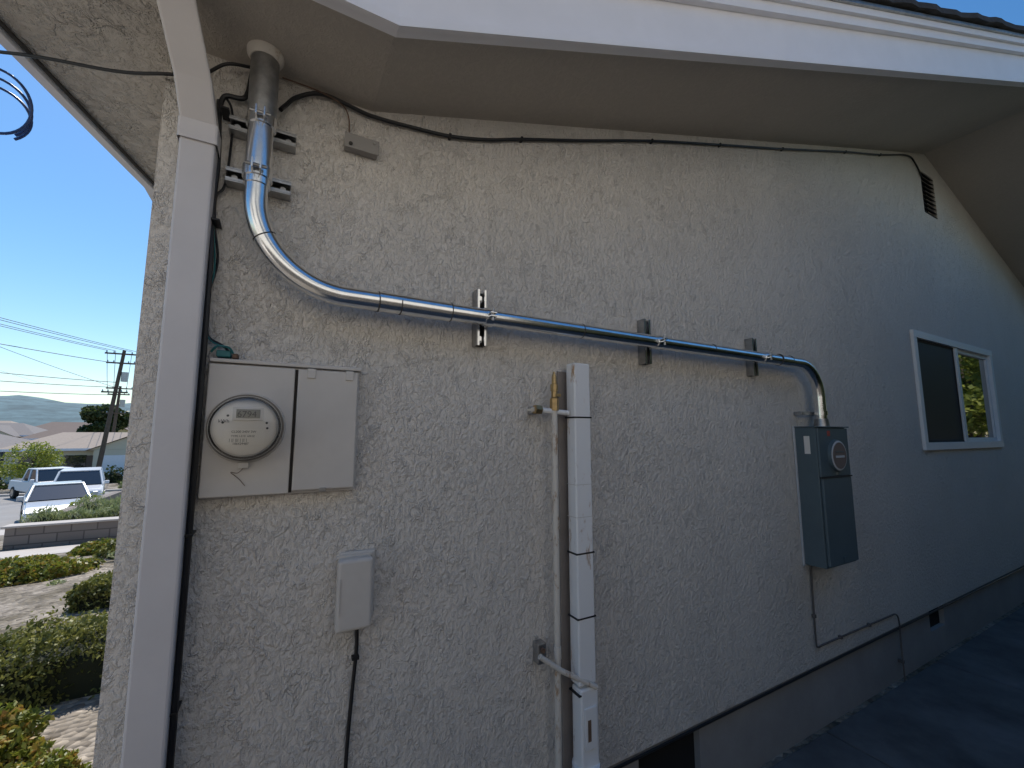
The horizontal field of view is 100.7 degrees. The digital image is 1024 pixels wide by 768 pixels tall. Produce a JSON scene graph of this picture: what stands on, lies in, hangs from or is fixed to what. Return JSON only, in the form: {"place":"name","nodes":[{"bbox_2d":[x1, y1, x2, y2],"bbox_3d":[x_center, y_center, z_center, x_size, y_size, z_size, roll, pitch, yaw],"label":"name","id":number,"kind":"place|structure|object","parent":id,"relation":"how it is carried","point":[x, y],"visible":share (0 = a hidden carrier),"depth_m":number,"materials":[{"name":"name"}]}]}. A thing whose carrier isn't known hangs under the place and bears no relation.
{"place":"outdoors","nodes":[
{"label":"outdoors","id":0,"kind":"place"},
{"bbox_2d":[0,544,79,558],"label":"garden path","id":1,"kind":"structure","parent":0,"point":[46,550],"depth_m":7.85,"materials":[{"name":"concrete"}]},
{"bbox_2d":[0,491,112,529],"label":"street","id":2,"kind":"structure","parent":0,"point":[10,508],"depth_m":20.36,"materials":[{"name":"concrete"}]},
{"bbox_2d":[8,467,73,498],"bbox_3d":[-28.307,6.077,26.008,5.680,1.850,2.340,-3,-8,26],"label":"parked pickup truck","id":3,"kind":"object","parent":2,"relation":"on","point":[31,476],"visible":0.39,"depth_m":25.49,"materials":[{"name":"white paint"}]},
{"bbox_2d":[16,480,98,522],"bbox_3d":[-17.937,4.668,16.734,4.780,1.477,2.140,-6,-9,41],"label":"parked sedan","id":4,"kind":"object","parent":2,"relation":"on","point":[61,494],"visible":0.5,"depth_m":16.19,"materials":[{"name":"silver metal"}]},
{"bbox_2d":[53,467,108,498],"bbox_3d":[-22.573,5.402,22.127,2.280,1.832,4.780,6,-9,-42],"label":"parked suv","id":5,"kind":"object","parent":2,"relation":"on","point":[92,478],"visible":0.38,"depth_m":21.81,"materials":[{"name":"grey paint"}]},
{"bbox_2d":[0,395,130,425],"bbox_3d":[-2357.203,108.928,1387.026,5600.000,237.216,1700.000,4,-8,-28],"label":"hills","id":6,"kind":"structure","parent":0,"point":[32,411],"depth_m":1440.22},
{"bbox_2d":[0,479,1023,767],"bbox_3d":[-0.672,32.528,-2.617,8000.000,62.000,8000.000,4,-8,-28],"label":"ground","id":7,"kind":"structure","parent":0,"point":[72,725],"depth_m":3.23,"materials":[{"name":"soil"}]},
{"bbox_2d":[0,480,8,489],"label":"garden bush","id":8,"kind":"object","parent":7,"relation":"on","point":[3,486],"visible":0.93,"depth_m":30.30,"materials":[{"name":"green plant"}]},
{"bbox_2d":[0,421,16,422],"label":"bungalow","id":9,"kind":"object","parent":7,"relation":"on","point":[7,422],"visible":0.12,"depth_m":71.96,"materials":[{"name":"grey"}]},
{"bbox_2d":[0,434,30,478],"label":"bungalow","id":10,"kind":"object","parent":7,"relation":"on","point":[6,440],"visible":0.17,"depth_m":39.56,"materials":[{"name":"grey"}]},
{"bbox_2d":[0,423,46,437],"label":"bungalow","id":11,"kind":"object","parent":7,"relation":"on","point":[19,430],"visible":0.28,"depth_m":58.77,"materials":[{"name":"beige"}]},
{"bbox_2d":[0,700,56,767],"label":"flowering shrub","id":12,"kind":"object","parent":7,"relation":"on","point":[19,737],"visible":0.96,"depth_m":2.07,"materials":[{"name":"green plant"}]},
{"bbox_2d":[0,441,66,479],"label":"street tree","id":13,"kind":"object","parent":7,"relation":"on","point":[47,460],"visible":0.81,"depth_m":29.70,"materials":[{"name":"green plant"}]},
{"bbox_2d":[0,553,99,587],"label":"groundcover shrub","id":14,"kind":"object","parent":7,"relation":"on","point":[15,570],"visible":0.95,"depth_m":5.66,"materials":[{"name":"green plant"}]},
{"bbox_2d":[10,745,92,767],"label":"flowering shrub","id":15,"kind":"object","parent":7,"relation":"on","point":[65,758],"visible":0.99,"depth_m":1.97,"materials":[{"name":"green plant"}]},
{"bbox_2d":[0,602,108,712],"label":"boxwood hedge","id":16,"kind":"object","parent":7,"relation":"on","point":[55,664],"visible":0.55,"depth_m":2.62,"materials":[{"name":"green"}]},
{"bbox_2d":[46,578,66,585],"bbox_3d":[-5.802,2.548,5.386,0.198,0.110,0.319,4,-8,-28],"label":"groundcover tuft","id":17,"kind":"object","parent":7,"relation":"on","point":[54,582],"visible":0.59,"depth_m":5.40,"materials":[{"name":"green plant"}]},
{"bbox_2d":[2,521,117,549],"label":"block wall","id":18,"kind":"structure","parent":7,"relation":"on","point":[29,537],"depth_m":8.58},
{"bbox_2d":[0,516,118,528],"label":"cap","id":19,"kind":"object","parent":18,"relation":"on","point":[50,523],"visible":0.45,"depth_m":8.63,"materials":[{"name":"concrete"}]},
{"bbox_2d":[0,489,121,496],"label":"kerb","id":20,"kind":"structure","parent":7,"relation":"on","point":[22,494],"depth_m":27.29,"materials":[{"name":"concrete"}]},
{"bbox_2d":[35,422,91,429],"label":"bungalow","id":21,"kind":"object","parent":7,"relation":"on","point":[50,425],"visible":0.01,"depth_m":71.80,"materials":[{"name":"white"}]},
{"bbox_2d":[0,432,127,482],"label":"bungalow","id":22,"kind":"object","parent":7,"relation":"on","point":[81,449],"visible":0.22,"depth_m":37.19,"materials":[{"name":"beige"}]},
{"bbox_2d":[18,456,43,463],"bbox_3d":[-40.285,6.636,35.529,1.400,1.200,0.040,5,-8,-34],"label":"window","id":23,"kind":"structure","parent":22,"relation":"in","point":[27,460],"depth_m":35.43,"materials":[{"name":"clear glass"}]},
{"bbox_2d":[63,455,86,467],"bbox_3d":[-38.114,6.813,37.022,1.400,1.200,0.040,5,-8,-34],"label":"window","id":24,"kind":"structure","parent":22,"relation":"in","point":[76,461],"depth_m":37.03,"materials":[{"name":"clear glass"}]},
{"bbox_2d":[85,455,92,466],"bbox_3d":[-37.210,7.358,37.588,0.900,2.050,0.040,5,-8,-34],"label":"door","id":25,"kind":"structure","parent":22,"relation":"in","point":[89,458],"depth_m":37.51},
{"bbox_2d":[102,455,124,475],"bbox_3d":[-33.901,7.316,37.450,3.800,2.100,0.040,5,-8,-34],"label":"garage door","id":26,"kind":"structure","parent":22,"relation":"in","point":[118,460],"depth_m":36.95,"materials":[{"name":"white paint"}]},
{"bbox_2d":[26,491,121,522],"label":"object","id":27,"kind":"object","parent":7,"relation":"on","point":[113,494],"visible":0.12,"depth_m":12.51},
{"bbox_2d":[21,426,127,439],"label":"bungalow","id":28,"kind":"object","parent":7,"relation":"on","point":[61,429],"visible":0.02,"depth_m":56.10,"materials":[{"name":"beige"}]},
{"bbox_2d":[69,493,100,505],"bbox_3d":[-15.424,4.935,15.460,1.440,1.940,1.548,-2,-7,13],"label":"garden bush","id":29,"kind":"object","parent":7,"relation":"on","point":[70,503],"visible":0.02,"depth_m":15.53,"materials":[{"name":"green plant"}]},
{"bbox_2d":[59,570,112,613],"bbox_3d":[-4.146,2.272,4.649,1.081,0.545,0.814,4,-8,-28],"label":"boxwood hedge","id":30,"kind":"object","parent":7,"relation":"on","point":[94,592],"visible":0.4,"depth_m":4.29,"materials":[{"name":"green"}]},
{"bbox_2d":[66,537,114,556],"bbox_3d":[-7.360,2.932,7.534,0.799,0.380,0.665,4,-8,-28],"label":"groundcover shrub","id":31,"kind":"object","parent":7,"relation":"on","point":[87,549],"visible":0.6,"depth_m":7.36,"materials":[{"name":"green plant"}]},
{"bbox_2d":[86,557,105,566],"bbox_3d":[-6.247,2.652,6.302,0.356,0.164,0.261,4,-8,-28],"label":"groundcover tuft","id":32,"kind":"object","parent":7,"relation":"on","point":[95,562],"visible":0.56,"depth_m":6.30,"materials":[{"name":"green plant"}]},
{"bbox_2d":[76,403,129,431],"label":"street tree","id":33,"kind":"object","parent":7,"relation":"on","point":[96,416],"visible":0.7,"depth_m":49.05,"materials":[{"name":"green plant"}]},
{"bbox_2d":[91,539,115,559],"bbox_3d":[-6.421,2.816,7.266,1.106,0.569,0.826,4,-8,-28],"label":"groundcover shrub","id":34,"kind":"object","parent":7,"relation":"on","point":[106,550],"visible":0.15,"depth_m":6.95,"materials":[{"name":"green plant"}]},
{"bbox_2d":[106,551,114,557],"bbox_3d":[-6.237,2.712,6.777,0.326,0.139,0.315,-2,-7,13],"label":"groundcover tuft","id":35,"kind":"object","parent":7,"relation":"on","point":[112,556],"visible":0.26,"depth_m":6.68,"materials":[{"name":"green plant"}]},
{"bbox_2d":[104,465,123,482],"bbox_3d":[-32.663,7.776,34.784,2.327,2.322,1.622,4,-8,-28],"label":"garden bush","id":36,"kind":"object","parent":7,"relation":"on","point":[113,476],"visible":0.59,"depth_m":34.62,"materials":[{"name":"green plant"}]},
{"bbox_2d":[96,350,135,466],"bbox_3d":[-31.146,2.713,33.423,2.200,10.922,0.440,4,-8,-28],"label":"utility pole","id":37,"kind":"object","parent":7,"relation":"on","point":[123,376],"visible":0.77,"depth_m":33.42,"materials":[{"name":"brown wood"}]},
{"bbox_2d":[0,317,135,394],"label":"power lines","id":38,"kind":"object","parent":37,"relation":"attached to","point":[61,354],"visible":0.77,"depth_m":29.10,"materials":[{"name":"black"}]},
{"bbox_2d":[106,386,131,431],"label":"utility pole","id":39,"kind":"object","parent":7,"relation":"on","point":[121,404],"visible":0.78,"depth_m":44.84,"materials":[{"name":"brown wood"}]},
{"bbox_2d":[608,565,1023,767],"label":"foundation","id":40,"kind":"object","parent":7,"relation":"on","point":[762,731],"visible":0.51,"depth_m":2.44,"materials":[{"name":"paint"}]},
{"bbox_2d":[638,732,694,767],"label":"foundation vent back","id":41,"kind":"object","parent":40,"relation":"in","point":[679,753],"visible":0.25,"depth_m":1.86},
{"bbox_2d":[929,607,939,627],"bbox_3d":[3.149,1.753,3.196,0.310,0.170,0.015,4,-8,-28],"label":"foundation vent back","id":42,"kind":"object","parent":40,"relation":"in","point":[934,618],"visible":0.14,"depth_m":3.21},
{"bbox_2d":[0,0,1023,404],"label":"sky","id":43,"kind":"structure","parent":0,"point":[75,223],"materials":[{"name":"blue"}]},
{"bbox_2d":[92,52,1023,767],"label":"gable wall","id":44,"kind":"structure","parent":0,"point":[842,274],"depth_m":1.70,"materials":[{"name":"paint"}]},
{"bbox_2d":[120,0,221,767],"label":"downspout","id":45,"kind":"object","parent":44,"relation":"attached to","point":[148,704],"visible":0.97,"depth_m":1.04,"materials":[{"name":"paint"}]},
{"bbox_2d":[166,98,233,767],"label":"service cable bundle","id":46,"kind":"object","parent":44,"relation":"attached to","point":[224,113],"visible":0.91,"depth_m":1.08,"materials":[{"name":"black"}]},
{"bbox_2d":[210,345,238,358],"bbox_3d":[-0.784,-0.087,1.158,0.064,0.033,0.041,4,-8,-28],"label":"ground clamp","id":47,"kind":"object","parent":44,"relation":"attached to","point":[230,354],"visible":0.95,"depth_m":1.15,"materials":[{"name":"teal metal"}]},
{"bbox_2d":[225,166,290,201],"bbox_3d":[-0.739,-0.584,1.242,0.162,0.041,0.042,4,-8,-28],"label":"strut channel","id":48,"kind":"object","parent":44,"relation":"attached to","point":[280,189],"visible":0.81,"depth_m":1.24,"materials":[{"name":"grey"}]},
{"bbox_2d":[228,115,296,154],"bbox_3d":[-0.738,-0.739,1.262,0.170,0.041,0.042,4,-8,-28],"label":"strut channel","id":49,"kind":"object","parent":44,"relation":"attached to","point":[284,141],"visible":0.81,"depth_m":1.26,"materials":[{"name":"grey"}]},
{"bbox_2d":[198,357,361,498],"bbox_3d":[-0.626,0.122,1.184,0.389,0.371,0.114,4,-8,-28],"label":"electric meter box","id":50,"kind":"object","parent":44,"relation":"attached to","point":[272,428],"visible":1,"depth_m":1.19,"materials":[{"name":"paint"}]},
{"bbox_2d":[291,369,357,490],"bbox_3d":[-0.548,0.133,1.253,0.164,0.344,0.021,4,-8,-28],"label":"breaker door","id":51,"kind":"structure","parent":50,"relation":"in","point":[326,405],"depth_m":1.24,"materials":[{"name":"paint"}]},
{"bbox_2d":[282,77,378,159],"bbox_3d":[-0.578,-0.851,1.365,0.292,0.172,0.038,4,-8,-28],"label":"junction box","id":52,"kind":"object","parent":44,"relation":"attached to","point":[360,145],"visible":1,"depth_m":1.39,"materials":[{"name":"grey plastic"}]},
{"bbox_2d":[334,548,374,767],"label":"telephone interface box","id":53,"kind":"object","parent":44,"relation":"attached to","point":[354,599],"visible":1,"depth_m":1.22,"materials":[{"name":"paint"}]},
{"bbox_2d":[472,289,486,347],"bbox_3d":[-0.117,-0.237,1.544,0.041,0.205,0.042,4,-8,-28],"label":"strut channel","id":54,"kind":"object","parent":44,"relation":"attached to","point":[479,332],"visible":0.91,"depth_m":1.54,"materials":[{"name":"metal"}]},
{"bbox_2d":[242,40,829,425],"bbox_3d":[0.549,-0.356,1.856,2.976,1.053,0.108,4,-8,-28],"label":"electrical conduit","id":55,"kind":"object","parent":44,"relation":"attached to","point":[267,62],"visible":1,"depth_m":1.25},
{"bbox_2d":[527,372,568,767],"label":"gas riser pipe","id":56,"kind":"object","parent":44,"relation":"attached to","point":[553,410],"visible":0.99,"depth_m":1.56,"materials":[{"name":"beige metal"}]},
{"bbox_2d":[528,363,599,767],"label":"conduit riser cover","id":57,"kind":"object","parent":44,"relation":"attached to","point":[576,670],"visible":0.98,"depth_m":1.59,"materials":[{"name":"white"}]},
{"bbox_2d":[637,319,651,364],"bbox_3d":[0.605,-0.191,1.937,0.041,0.205,0.042,4,-8,-28],"label":"strut channel","id":58,"kind":"object","parent":44,"relation":"attached to","point":[644,353],"visible":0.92,"depth_m":1.93,"materials":[{"name":"metal"}]},
{"bbox_2d":[744,338,758,376],"bbox_3d":[1.309,-0.146,2.320,0.041,0.205,0.042,4,-8,-28],"label":"strut channel","id":59,"kind":"object","parent":44,"relation":"attached to","point":[751,367],"visible":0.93,"depth_m":2.31,"materials":[{"name":"metal"}]},
{"bbox_2d":[794,411,827,415],"bbox_3d":[1.774,0.173,2.499,0.205,0.025,0.110,4,-8,-28],"label":"conduit strap","id":60,"kind":"object","parent":44,"relation":"attached to","point":[813,413],"visible":0.86,"depth_m":2.48,"materials":[{"name":"metal"}]},
{"bbox_2d":[613,567,1023,767],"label":"weep screed","id":61,"kind":"object","parent":44,"relation":"attached to","point":[660,746],"visible":1,"depth_m":2.13,"materials":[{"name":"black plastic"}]},
{"bbox_2d":[792,426,858,568],"bbox_3d":[1.824,0.637,2.447,0.354,0.781,0.152,4,-8,-28],"label":"electrical panel","id":62,"kind":"object","parent":44,"relation":"attached to","point":[828,535],"visible":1,"depth_m":2.38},
{"bbox_2d":[821,476,858,567],"bbox_3d":[1.847,0.765,2.390,0.310,0.469,0.016,4,-8,-28],"label":"breaker door","id":63,"kind":"structure","parent":62,"relation":"in","point":[837,494],"depth_m":2.37,"materials":[{"name":"metal"}]},
{"bbox_2d":[810,566,905,680],"bbox_3d":[2.132,1.491,2.600,1.030,0.911,0.038,4,-8,-28],"label":"grounding wire","id":64,"kind":"object","parent":44,"relation":"attached to","point":[814,616],"visible":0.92,"depth_m":2.50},
{"bbox_2d":[910,337,928,442],"bbox_3d":[3.238,0.042,3.392,0.060,0.845,0.051,4,-8,-28],"label":"window frame","id":65,"kind":"object","parent":44,"relation":"in","point":[919,390],"visible":0.56,"depth_m":3.37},
{"bbox_2d":[921,177,932,184],"bbox_3d":[3.880,-1.917,3.994,0.300,0.034,0.035,4,-8,-28],"label":"gable vent louver","id":66,"kind":"object","parent":44,"relation":"attached to","point":[925,181],"visible":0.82,"depth_m":4.00,"materials":[{"name":"brown"}]},
{"bbox_2d":[921,180,933,189],"bbox_3d":[3.880,-1.875,3.989,0.300,0.034,0.035,4,-8,-28],"label":"gable vent louver","id":67,"kind":"object","parent":44,"relation":"attached to","point":[926,185],"visible":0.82,"depth_m":3.99,"materials":[{"name":"brown"}]},
{"bbox_2d":[921,184,934,193],"bbox_3d":[3.880,-1.833,3.984,0.300,0.034,0.035,4,-8,-28],"label":"gable vent louver","id":68,"kind":"object","parent":44,"relation":"attached to","point":[926,189],"visible":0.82,"depth_m":3.99,"materials":[{"name":"brown"}]},
{"bbox_2d":[922,189,934,197],"bbox_3d":[3.880,-1.791,3.979,0.300,0.034,0.035,4,-8,-28],"label":"gable vent louver","id":69,"kind":"object","parent":44,"relation":"attached to","point":[926,193],"visible":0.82,"depth_m":3.98,"materials":[{"name":"brown"}]},
{"bbox_2d":[923,198,935,205],"bbox_3d":[3.880,-1.708,3.969,0.300,0.034,0.035,4,-8,-28],"label":"gable vent louver","id":70,"kind":"object","parent":44,"relation":"attached to","point":[928,202],"visible":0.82,"depth_m":3.98,"materials":[{"name":"brown"}]},
{"bbox_2d":[923,194,935,201],"bbox_3d":[3.880,-1.750,3.974,0.300,0.034,0.035,4,-8,-28],"label":"gable vent louver","id":71,"kind":"object","parent":44,"relation":"attached to","point":[927,197],"visible":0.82,"depth_m":3.99,"materials":[{"name":"brown"}]},
{"bbox_2d":[924,202,935,209],"bbox_3d":[3.880,-1.666,3.964,0.300,0.034,0.035,4,-8,-28],"label":"gable vent louver","id":72,"kind":"object","parent":44,"relation":"attached to","point":[928,206],"visible":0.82,"depth_m":3.97,"materials":[{"name":"brown"}]},
{"bbox_2d":[924,206,936,214],"bbox_3d":[3.880,-1.625,3.959,0.300,0.034,0.035,4,-8,-28],"label":"gable vent louver","id":73,"kind":"object","parent":44,"relation":"attached to","point":[929,210],"visible":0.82,"depth_m":3.96,"materials":[{"name":"brown"}]},
{"bbox_2d":[910,329,991,356],"bbox_3d":[4.027,-0.357,3.874,1.860,0.060,0.052,4,-8,-28],"label":"window frame top","id":74,"kind":"object","parent":44,"relation":"in","point":[924,336],"depth_m":3.76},
{"bbox_2d":[917,339,952,349],"bbox_3d":[3.632,-0.342,3.657,0.840,0.020,0.012,4,-8,-28],"label":"screen frame top","id":75,"kind":"object","parent":74,"relation":"attached to","point":[934,344],"visible":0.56,"depth_m":3.66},
{"bbox_2d":[957,349,986,359],"bbox_3d":[4.412,-0.282,4.101,0.840,0.035,0.041,4,-8,-28],"label":"window sash top","id":76,"kind":"object","parent":74,"relation":"attached to","point":[965,353],"depth_m":4.09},
{"bbox_2d":[922,441,1003,449],"bbox_3d":[4.027,0.542,3.768,1.860,0.060,0.052,4,-8,-28],"label":"window frame bottom","id":77,"kind":"object","parent":44,"relation":"in","point":[955,445],"depth_m":3.65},
{"bbox_2d":[953,348,968,441],"bbox_3d":[4.020,0.094,3.834,0.060,0.845,0.062,4,-8,-28],"label":"window mullion","id":78,"kind":"structure","parent":77,"relation":"attached to","point":[960,393],"depth_m":3.80},
{"bbox_2d":[952,350,963,438],"bbox_3d":[3.991,0.091,3.804,0.020,0.805,0.011,4,-8,-28],"label":"screen frame","id":79,"kind":"object","parent":78,"relation":"attached to","point":[957,395],"visible":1,"depth_m":3.80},
{"bbox_2d":[969,437,997,441],"bbox_3d":[4.412,0.522,4.006,0.840,0.035,0.041,4,-8,-28],"label":"window sash bottom","id":80,"kind":"object","parent":77,"relation":"on","point":[984,439],"depth_m":4.01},
{"bbox_2d":[987,356,1002,440],"bbox_3d":[4.816,0.144,4.251,0.060,0.845,0.051,4,-8,-28],"label":"window frame","id":81,"kind":"object","parent":44,"relation":"in","point":[994,399],"visible":0.57,"depth_m":4.22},
{"bbox_2d":[984,360,996,436],"bbox_3d":[4.765,0.143,4.246,0.035,0.775,0.040,4,-8,-28],"label":"window sash","id":82,"kind":"object","parent":81,"relation":"in","point":[990,399],"depth_m":4.23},
{"bbox_2d":[958,354,993,437],"bbox_3d":[4.413,0.120,4.052,0.780,0.785,0.006,4,-8,-28],"label":"window pane","id":83,"kind":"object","parent":82,"relation":"in","point":[976,398],"depth_m":4.06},
{"bbox_2d":[771,606,1023,767],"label":"concrete path","id":84,"kind":"structure","parent":0,"point":[962,706],"depth_m":2.39,"materials":[{"name":"concrete"}]},
{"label":"planter soil","id":85,"kind":"structure","parent":0,"visible":0},
{"bbox_2d":[19,505,67,522],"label":"ornamental grass","id":86,"kind":"object","parent":85,"relation":"on","point":[48,514],"depth_m":8.98,"materials":[{"name":"green plant"}]},
{"bbox_2d":[54,505,92,520],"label":"ornamental grass","id":87,"kind":"object","parent":85,"relation":"on","point":[73,514],"depth_m":9.38,"materials":[{"name":"green plant"}]},
{"bbox_2d":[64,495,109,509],"bbox_3d":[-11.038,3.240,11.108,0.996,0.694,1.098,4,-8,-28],"label":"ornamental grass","id":88,"kind":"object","parent":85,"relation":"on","point":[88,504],"depth_m":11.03,"materials":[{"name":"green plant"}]},
{"bbox_2d":[82,506,109,518],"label":"ornamental grass","id":89,"kind":"object","parent":85,"relation":"on","point":[97,513],"depth_m":9.53,"materials":[{"name":"green plant"}]},
{"bbox_2d":[94,494,120,509],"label":"ornamental grass","id":90,"kind":"object","parent":85,"relation":"on","point":[112,501],"depth_m":11.01,"materials":[{"name":"green plant"}]},
{"bbox_2d":[100,501,119,517],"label":"ornamental grass","id":91,"kind":"object","parent":85,"relation":"on","point":[114,511],"depth_m":9.60,"materials":[{"name":"green plant"}]},
{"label":"roof planes","id":92,"kind":"object","parent":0,"visible":0},
{"bbox_2d":[861,0,1023,33],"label":"shingle edge","id":93,"kind":"object","parent":92,"relation":"on","point":[953,14],"visible":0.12,"depth_m":2.31,"materials":[{"name":"concrete"}]},
{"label":"rear walls","id":94,"kind":"object","parent":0,"visible":0},
{"bbox_2d":[372,37,1023,286],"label":"gable soffit","id":95,"kind":"structure","parent":94,"relation":"attached to","point":[966,140],"depth_m":2.09,"materials":[{"name":"paint"}]},
{"bbox_2d":[0,0,167,181],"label":"front soffit","id":96,"kind":"structure","parent":95,"relation":"attached to","point":[124,111],"depth_m":1.23,"materials":[{"name":"paint"}]},
{"bbox_2d":[0,26,153,199],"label":"front fascia","id":97,"kind":"structure","parent":96,"relation":"attached to","point":[44,79],"depth_m":1.41,"materials":[{"name":"white paint"}]},
{"bbox_2d":[0,19,153,185],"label":"front soffit seam","id":98,"kind":"object","parent":96,"relation":"attached to","point":[14,37],"visible":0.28,"depth_m":1.37,"materials":[{"name":"grey"}]},
{"bbox_2d":[0,50,249,382],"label":"overhead service cable","id":99,"kind":"object","parent":95,"relation":"attached to","point":[212,70],"visible":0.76,"depth_m":1.16,"materials":[{"name":"black plastic"}]},
{"bbox_2d":[0,68,33,140],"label":"coiled cable","id":100,"kind":"object","parent":99,"relation":"hanging from","point":[24,130],"visible":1,"depth_m":1.23,"materials":[{"name":"black plastic"}]},
{"bbox_2d":[196,0,393,110],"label":"eave soffit","id":101,"kind":"structure","parent":95,"relation":"attached to","point":[325,49],"depth_m":1.19,"materials":[{"name":"paint"}]},
{"bbox_2d":[219,73,921,177],"bbox_3d":[1.457,-1.405,2.547,5.242,1.553,0.050,4,-8,-28],"label":"soffit cable","id":102,"kind":"object","parent":95,"relation":"attached to","point":[285,105],"visible":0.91,"depth_m":1.66,"materials":[{"name":"black plastic"}]},
{"bbox_2d":[313,0,1023,86],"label":"barge board","id":103,"kind":"object","parent":95,"relation":"attached to","point":[663,22],"visible":0.83,"depth_m":1.58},
{"bbox_2d":[335,0,1023,83],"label":"barge lip","id":104,"kind":"object","parent":103,"relation":"attached to","point":[390,18],"visible":1,"depth_m":1.41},
{"bbox_2d":[660,0,1023,55],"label":"barge moulding","id":105,"kind":"object","parent":103,"relation":"attached to","point":[766,8],"visible":0.75,"depth_m":1.98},
{"bbox_2d":[767,0,1023,45],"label":"barge moulding cap","id":106,"kind":"object","parent":105,"relation":"on","point":[842,8],"visible":1,"depth_m":2.13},
{"bbox_2d":[828,0,1023,37],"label":"drip edge","id":107,"kind":"object","parent":103,"relation":"on","point":[864,4],"visible":0.25,"depth_m":2.22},
{"bbox_3d":[3.612,0.072,3.644,0.840,0.845,0.005,4,-8,-28],"label":"window","id":108,"kind":"object","parent":95,"relation":"attached to","visible":0},
{"bbox_2d":[929,439,963,441],"bbox_3d":[3.632,0.477,3.560,0.840,0.020,0.012,4,-8,-28],"label":"screen frame bottom","id":109,"kind":"object","parent":108,"relation":"attached to","point":[959,440],"visible":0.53,"depth_m":3.58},
{"bbox_2d":[917,341,961,439],"bbox_3d":[3.631,0.068,3.609,0.800,0.805,0.002,4,-8,-28],"label":"insect screen","id":110,"kind":"object","parent":109,"relation":"attached to","point":[940,395],"visible":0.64,"depth_m":3.61,"materials":[{"name":"grey"}]}
]}

